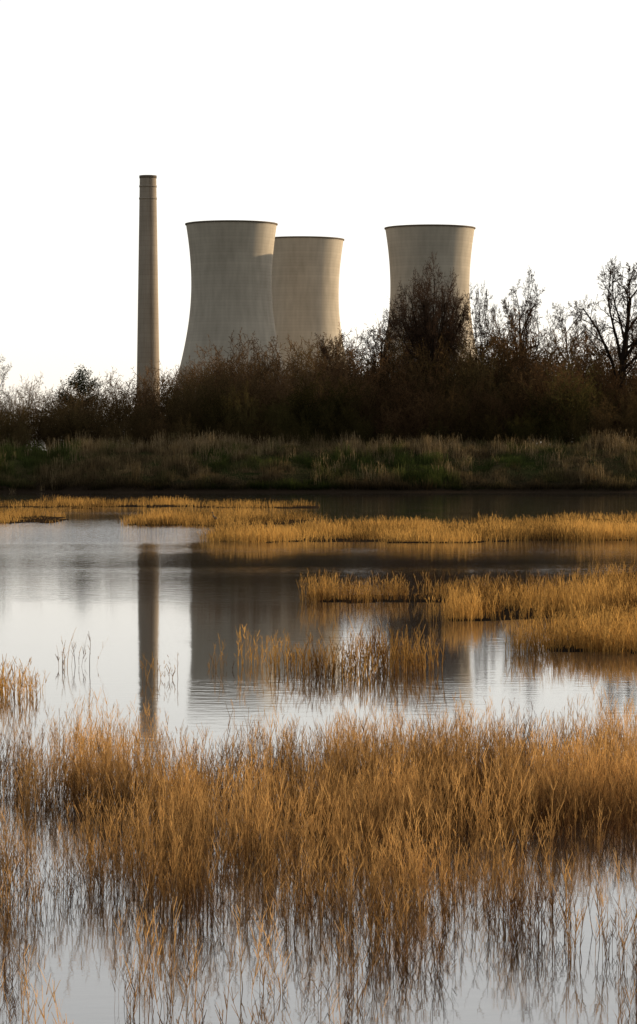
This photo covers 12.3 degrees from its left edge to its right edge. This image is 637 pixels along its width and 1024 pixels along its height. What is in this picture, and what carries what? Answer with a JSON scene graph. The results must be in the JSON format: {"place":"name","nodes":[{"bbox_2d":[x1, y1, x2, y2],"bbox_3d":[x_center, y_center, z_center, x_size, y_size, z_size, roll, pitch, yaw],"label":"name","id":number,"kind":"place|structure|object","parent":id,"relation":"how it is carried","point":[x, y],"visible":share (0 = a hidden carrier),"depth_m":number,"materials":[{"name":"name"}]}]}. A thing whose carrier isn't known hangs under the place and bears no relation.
{"place":"outdoors","nodes":[
{"label":"outdoors","id":0,"kind":"place"},
{"bbox_2d":[0,492,636,1023],"bbox_3d":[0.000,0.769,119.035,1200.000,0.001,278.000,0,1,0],"label":"water","id":1,"kind":"structure","parent":0,"point":[180,598],"depth_m":35.69,"materials":[{"name":"grey liquid"}]},
{"bbox_2d":[0,674,636,1023],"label":"reed bed","id":2,"kind":"object","parent":1,"relation":"in","point":[420,773],"visible":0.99,"depth_m":22.64,"materials":[{"name":"yellow plant"}]},
{"bbox_2d":[0,559,636,701],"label":"reed bed","id":3,"kind":"object","parent":1,"relation":"in","point":[618,631],"visible":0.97,"depth_m":47.45,"materials":[{"name":"yellow plant"}]},
{"bbox_2d":[0,495,636,542],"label":"reed bed","id":4,"kind":"object","parent":1,"relation":"in","point":[565,528],"visible":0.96,"depth_m":114.03,"materials":[{"name":"yellow plant"}]},
{"bbox_2d":[0,445,636,652],"bbox_3d":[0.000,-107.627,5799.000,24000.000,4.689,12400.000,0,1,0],"label":"ground","id":5,"kind":"structure","parent":0,"point":[507,614],"depth_m":252.20,"materials":[{"name":"soil"}]},
{"bbox_2d":[0,356,11,399],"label":"bare tree","id":6,"kind":"object","parent":5,"relation":"on","point":[2,373],"visible":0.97,"depth_m":299.23,"materials":[{"name":"brown plant"}]},
{"bbox_2d":[53,366,104,424],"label":"evergreen tree","id":7,"kind":"object","parent":5,"relation":"on","point":[81,377],"visible":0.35,"depth_m":295.71,"materials":[{"name":"green plant"}]},
{"bbox_2d":[136,175,159,406],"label":"chimney","id":8,"kind":"object","parent":5,"relation":"on","point":[148,334],"visible":0.73,"depth_m":1331.42,"materials":[{"name":"concrete"}]},
{"bbox_2d":[175,220,284,391],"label":"cooling tower","id":9,"kind":"structure","parent":5,"relation":"on","point":[231,274],"depth_m":1215.08,"materials":[{"name":"concrete"}]},
{"bbox_2d":[272,236,345,376],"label":"cooling tower","id":10,"kind":"structure","parent":5,"relation":"on","point":[305,285],"depth_m":1302.38,"materials":[{"name":"concrete"}]},
{"bbox_2d":[0,306,636,449],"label":"bush thicket","id":11,"kind":"object","parent":5,"relation":"on","point":[542,402],"visible":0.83,"depth_m":276.16,"materials":[{"name":"brown plant"}]},
{"bbox_2d":[0,428,636,490],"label":"bank grass","id":12,"kind":"structure","parent":5,"relation":"on","point":[387,478],"depth_m":255.90,"materials":[{"name":"green plant"}]},
{"bbox_2d":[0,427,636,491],"bbox_3d":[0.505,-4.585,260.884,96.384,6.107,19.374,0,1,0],"label":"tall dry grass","id":13,"kind":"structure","parent":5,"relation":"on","point":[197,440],"depth_m":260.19,"materials":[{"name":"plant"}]},
{"bbox_2d":[315,329,364,385],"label":"bare tree","id":14,"kind":"object","parent":5,"relation":"on","point":[323,350],"visible":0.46,"depth_m":296.13,"materials":[{"name":"brown plant"}]},
{"bbox_2d":[356,313,402,383],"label":"bare tree","id":15,"kind":"object","parent":5,"relation":"on","point":[375,343],"visible":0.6,"depth_m":293.06,"materials":[{"name":"brown plant"}]},
{"bbox_2d":[381,252,475,393],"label":"bare tree","id":16,"kind":"object","parent":5,"relation":"on","point":[426,324],"visible":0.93,"depth_m":287.71,"materials":[{"name":"brown plant"}]},
{"bbox_2d":[383,224,478,363],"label":"cooling tower","id":17,"kind":"structure","parent":5,"relation":"on","point":[411,248],"depth_m":1235.83,"materials":[{"name":"concrete"}]},
{"bbox_2d":[459,280,497,401],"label":"bare tree","id":18,"kind":"object","parent":5,"relation":"on","point":[479,322],"visible":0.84,"depth_m":290.03,"materials":[{"name":"brown plant"}]},
{"bbox_2d":[489,297,538,362],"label":"bare tree","id":19,"kind":"object","parent":5,"relation":"on","point":[511,318],"visible":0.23,"depth_m":299.96,"materials":[{"name":"brown plant"}]},
{"bbox_2d":[478,266,551,381],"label":"bare tree","id":20,"kind":"object","parent":5,"relation":"on","point":[527,314],"visible":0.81,"depth_m":292.24,"materials":[{"name":"brown plant"}]},
{"bbox_2d":[543,294,602,432],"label":"bare tree","id":21,"kind":"object","parent":5,"relation":"on","point":[563,325],"visible":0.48,"depth_m":297.45,"materials":[{"name":"brown plant"}]},
{"bbox_2d":[567,254,636,434],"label":"bare tree","id":22,"kind":"object","parent":5,"relation":"on","point":[624,352],"visible":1,"depth_m":284.24,"materials":[{"name":"brown plant"}]},
{"bbox_2d":[621,302,636,354],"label":"bare tree","id":23,"kind":"object","parent":5,"relation":"on","point":[630,332],"visible":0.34,"depth_m":290.78,"materials":[{"name":"brown plant"}]},
{"bbox_2d":[0,0,636,446],"label":"sky","id":24,"kind":"structure","parent":0,"point":[512,121],"materials":[{"name":"white"}]}
]}

